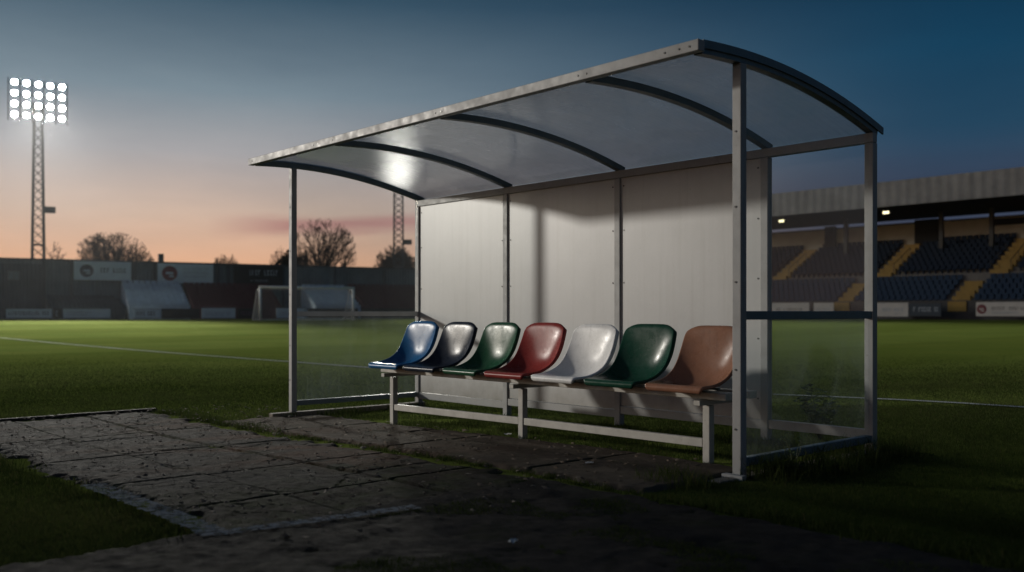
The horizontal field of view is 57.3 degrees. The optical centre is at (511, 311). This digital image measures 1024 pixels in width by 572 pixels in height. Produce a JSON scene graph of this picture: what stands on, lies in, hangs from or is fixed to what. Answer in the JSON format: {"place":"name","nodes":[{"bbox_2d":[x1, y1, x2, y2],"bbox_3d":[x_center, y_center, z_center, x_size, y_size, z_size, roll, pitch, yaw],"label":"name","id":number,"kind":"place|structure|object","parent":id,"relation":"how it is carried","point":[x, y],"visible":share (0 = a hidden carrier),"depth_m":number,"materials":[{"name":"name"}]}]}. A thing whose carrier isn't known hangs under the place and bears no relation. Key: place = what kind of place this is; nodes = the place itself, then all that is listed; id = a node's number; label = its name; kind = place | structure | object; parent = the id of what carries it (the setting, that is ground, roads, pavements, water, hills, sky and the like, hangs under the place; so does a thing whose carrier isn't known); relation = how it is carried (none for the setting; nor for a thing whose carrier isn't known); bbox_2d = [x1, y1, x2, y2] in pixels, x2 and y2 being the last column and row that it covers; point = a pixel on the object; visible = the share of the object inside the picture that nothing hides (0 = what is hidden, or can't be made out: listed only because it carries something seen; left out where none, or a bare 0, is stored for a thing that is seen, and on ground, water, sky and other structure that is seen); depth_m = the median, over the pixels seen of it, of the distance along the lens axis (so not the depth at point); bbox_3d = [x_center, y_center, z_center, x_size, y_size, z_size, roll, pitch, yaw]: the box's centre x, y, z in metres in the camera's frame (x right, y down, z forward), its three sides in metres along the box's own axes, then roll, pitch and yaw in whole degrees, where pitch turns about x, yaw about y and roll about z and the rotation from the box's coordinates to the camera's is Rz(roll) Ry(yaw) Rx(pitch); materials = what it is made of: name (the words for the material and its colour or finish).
{"place":"outdoors","nodes":[
{"label":"outdoors","id":0,"kind":"place"},
{"bbox_2d":[0,412,538,531],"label":"pavement","id":1,"kind":"structure","parent":0,"point":[392,479],"depth_m":5.71,"materials":[{"name":"concrete"}]},
{"bbox_2d":[82,483,229,535],"bbox_3d":[-1.768,0.932,4.513,0.143,0.025,1.670,0,0,-41],"label":"painted line","id":2,"kind":"object","parent":1,"relation":"on","point":[158,513],"visible":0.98,"depth_m":4.33,"materials":[{"name":"paint"}]},
{"bbox_2d":[0,405,723,541],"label":"leaf litter","id":3,"kind":"object","parent":1,"relation":"on","point":[316,493],"visible":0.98,"depth_m":5.93,"materials":[{"name":"brown plant"}]},
{"bbox_2d":[0,478,1021,571],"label":"path","id":4,"kind":"structure","parent":0,"point":[339,542],"depth_m":3.74,"materials":[{"name":"concrete"}]},
{"bbox_2d":[210,504,419,534],"bbox_3d":[-0.850,0.920,4.160,0.968,0.001,0.108,0,0,-35],"label":"painted line","id":5,"kind":"object","parent":4,"relation":"on","point":[358,514],"visible":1,"depth_m":4.17,"materials":[{"name":"paint"}]},
{"bbox_2d":[0,318,1023,571],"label":"pitch","id":6,"kind":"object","parent":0,"point":[820,342],"visible":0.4,"depth_m":16.83,"materials":[{"name":"green plant"}]},
{"bbox_2d":[5,308,51,318],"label":"advertising board","id":7,"kind":"object","parent":6,"relation":"on","point":[28,313],"visible":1,"depth_m":75.58,"materials":[{"name":"blue"}]},
{"bbox_2d":[8,77,67,258],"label":"floodlight mast","id":8,"kind":"object","parent":6,"relation":"on","point":[45,209],"visible":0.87,"depth_m":94.72,"materials":[{"name":"metal"}]},
{"bbox_2d":[46,241,66,258],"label":"bare tree","id":9,"kind":"object","parent":6,"relation":"on","point":[58,251],"visible":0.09,"depth_m":134.84,"materials":[{"name":"brown plant"}]},
{"bbox_2d":[53,308,61,318],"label":"advertising board","id":10,"kind":"object","parent":6,"relation":"on","point":[57,313],"visible":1,"depth_m":76.66,"materials":[{"name":"grey plastic"}]},
{"bbox_2d":[0,408,156,421],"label":"kerb","id":11,"kind":"structure","parent":6,"relation":"on","point":[69,415],"depth_m":9.21,"materials":[{"name":"concrete"}]},
{"bbox_2d":[63,308,110,318],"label":"advertising board","id":12,"kind":"object","parent":6,"relation":"on","point":[86,313],"visible":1,"depth_m":77.78,"materials":[{"name":"blue"}]},
{"bbox_2d":[76,232,153,260],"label":"bare tree","id":13,"kind":"object","parent":6,"relation":"on","point":[100,252],"visible":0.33,"depth_m":123.99,"materials":[{"name":"brown plant"}]},
{"bbox_2d":[133,309,159,318],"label":"advertising board","id":14,"kind":"object","parent":6,"relation":"on","point":[146,313],"visible":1,"depth_m":80.20,"materials":[{"name":"blue"}]},
{"bbox_2d":[161,309,199,318],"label":"advertising board","id":15,"kind":"object","parent":6,"relation":"on","point":[180,313],"visible":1,"depth_m":81.64,"materials":[{"name":"black"}]},
{"bbox_2d":[0,254,414,319],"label":"end stand","id":16,"kind":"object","parent":6,"relation":"on","point":[37,283],"visible":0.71,"depth_m":85.63,"materials":[{"name":"stone"}]},
{"bbox_2d":[8,271,19,279],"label":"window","id":17,"kind":"structure","parent":16,"relation":"in","point":[12,275],"depth_m":80.02,"materials":[{"name":"grey glass"}]},
{"bbox_2d":[73,260,130,280],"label":"advertising board","id":18,"kind":"object","parent":16,"relation":"attached to","point":[102,271],"visible":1,"depth_m":83.92,"materials":[{"name":"grey plastic"}]},
{"bbox_2d":[158,263,213,283],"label":"advertising board","id":19,"kind":"object","parent":16,"relation":"attached to","point":[181,273],"visible":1,"depth_m":87.64,"materials":[{"name":"grey plastic"}]},
{"bbox_2d":[233,265,282,285],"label":"advertising board","id":20,"kind":"object","parent":16,"relation":"attached to","point":[268,275],"visible":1,"depth_m":91.21,"materials":[{"name":"black plastic"}]},
{"bbox_2d":[201,307,235,318],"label":"advertising board","id":21,"kind":"object","parent":6,"relation":"on","point":[218,313],"visible":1,"depth_m":83.31,"materials":[{"name":"plastic"}]},
{"bbox_2d":[214,254,240,263],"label":"bare tree","id":22,"kind":"object","parent":6,"relation":"on","point":[230,260],"visible":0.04,"depth_m":134.41,"materials":[{"name":"brown plant"}]},
{"bbox_2d":[237,308,258,318],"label":"advertising board","id":23,"kind":"object","parent":6,"relation":"on","point":[244,313],"visible":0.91,"depth_m":84.63,"materials":[{"name":"black"}]},
{"bbox_2d":[269,247,284,264],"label":"bare tree","id":24,"kind":"object","parent":6,"relation":"on","point":[276,253],"visible":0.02,"depth_m":122.15,"materials":[{"name":"brown plant"}]},
{"bbox_2d":[276,309,304,318],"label":"advertising board","id":25,"kind":"object","parent":6,"relation":"on","point":[282,314],"visible":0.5,"depth_m":86.38,"materials":[{"name":"grey plastic"}]},
{"bbox_2d":[274,249,309,264],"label":"dense tree","id":26,"kind":"object","parent":6,"relation":"on","point":[283,260],"visible":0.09,"depth_m":117.99,"materials":[{"name":"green plant"}]},
{"bbox_2d":[252,286,354,320],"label":"goal","id":27,"kind":"object","parent":6,"relation":"on","point":[260,317],"visible":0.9,"depth_m":72.21,"materials":[{"name":"white paint"}]},
{"bbox_2d":[288,218,356,266],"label":"bare tree","id":28,"kind":"object","parent":6,"relation":"on","point":[328,253],"visible":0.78,"depth_m":117.27,"materials":[{"name":"brown plant"}]},
{"bbox_2d":[307,308,357,318],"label":"advertising board","id":29,"kind":"object","parent":6,"relation":"on","point":[329,317],"visible":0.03,"depth_m":88.66,"materials":[{"name":"grey plastic"}]},
{"bbox_2d":[360,308,414,318],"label":"advertising board","id":30,"kind":"object","parent":6,"relation":"on","point":[383,309],"visible":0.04,"depth_m":91.55,"materials":[{"name":"grey"}]},
{"bbox_2d":[373,244,414,267],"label":"bare tree","id":31,"kind":"object","parent":6,"relation":"on","point":[407,263],"visible":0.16,"depth_m":121.23,"materials":[{"name":"brown plant"}]},
{"bbox_2d":[380,252,414,267],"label":"dense tree","id":32,"kind":"object","parent":6,"relation":"on","point":[409,256],"visible":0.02,"depth_m":129.71,"materials":[{"name":"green plant"}]},
{"bbox_2d":[393,192,411,267],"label":"floodlight mast","id":33,"kind":"object","parent":6,"relation":"on","point":[406,242],"visible":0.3,"depth_m":117.40,"materials":[{"name":"metal"}]},
{"bbox_2d":[222,414,751,493],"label":"floor slab","id":34,"kind":"structure","parent":6,"relation":"on","point":[521,450],"depth_m":6.28,"materials":[{"name":"grey concrete"}]},
{"bbox_2d":[0,353,1023,571],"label":"grass","id":35,"kind":"structure","parent":6,"relation":"on","point":[778,469],"depth_m":5.77,"materials":[{"name":"green plant"}]},
{"bbox_2d":[778,436,801,474],"bbox_3d":[1.637,0.843,5.466,0.157,0.236,0.140,0,0,-24],"label":"weed","id":36,"kind":"object","parent":35,"relation":"on","point":[790,452],"visible":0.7,"depth_m":5.45,"materials":[{"name":"green plant"}]},
{"bbox_2d":[0,337,1023,406],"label":"touchline","id":37,"kind":"object","parent":6,"relation":"on","point":[369,367],"visible":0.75,"depth_m":17.23,"materials":[{"name":"paint"}]},
{"bbox_2d":[368,321,756,463],"bbox_3d":[0.116,0.575,7.179,0.507,0.986,3.760,0,0,-42],"label":"bench","id":38,"kind":"object","parent":6,"relation":"on","point":[702,368],"visible":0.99,"depth_m":6.90,"materials":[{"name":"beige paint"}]},
{"bbox_2d":[248,39,883,483],"bbox_3d":[0.009,-0.168,7.686,2.084,2.646,5.340,0,0,-42],"label":"dugout shelter","id":39,"kind":"object","parent":6,"relation":"on","point":[622,243],"visible":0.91,"depth_m":7.64,"materials":[{"name":"grey metal"}]},
{"bbox_2d":[772,302,809,310],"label":"advertising board","id":40,"kind":"object","parent":6,"relation":"on","point":[790,306],"visible":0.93,"depth_m":86.72,"materials":[{"name":"grey plastic"}]},
{"bbox_2d":[793,383,842,439],"bbox_3d":[2.267,0.750,6.971,0.344,0.424,0.407,0,0,-21],"label":"weed","id":41,"kind":"object","parent":6,"relation":"on","point":[815,413],"visible":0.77,"depth_m":6.94,"materials":[{"name":"green plant"}]},
{"bbox_2d":[813,302,833,310],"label":"advertising board","id":42,"kind":"object","parent":6,"relation":"on","point":[823,306],"visible":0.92,"depth_m":84.25,"materials":[{"name":"white plastic"}]},
{"bbox_2d":[877,302,908,316],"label":"advertising board","id":43,"kind":"object","parent":6,"relation":"on","point":[892,309],"visible":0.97,"depth_m":79.47,"materials":[{"name":"white plastic"}]},
{"bbox_2d":[772,167,1023,319],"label":"grandstand","id":44,"kind":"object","parent":6,"relation":"on","point":[957,269],"visible":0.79,"depth_m":86.11,"materials":[{"name":"plastic"}]},
{"bbox_2d":[824,226,836,246],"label":"doorway","id":45,"kind":"structure","parent":44,"relation":"in","point":[830,233],"depth_m":98.00,"materials":[{"name":"grey"}]},
{"bbox_2d":[914,218,938,245],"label":"doorway","id":46,"kind":"structure","parent":44,"relation":"in","point":[925,230],"depth_m":90.54,"materials":[{"name":"black"}]},
{"bbox_2d":[909,303,940,315],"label":"advertising board","id":47,"kind":"object","parent":6,"relation":"on","point":[925,309],"visible":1,"depth_m":77.37,"materials":[{"name":"grey plastic"}]},
{"bbox_2d":[976,301,1023,316],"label":"advertising board","id":48,"kind":"object","parent":6,"relation":"on","point":[1000,309],"visible":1,"depth_m":72.99,"materials":[{"name":"white plastic"}]},
{"bbox_2d":[0,0,1023,266],"label":"sky","id":49,"kind":"structure","parent":0,"point":[170,102],"materials":[{"name":"blue"}]}
]}

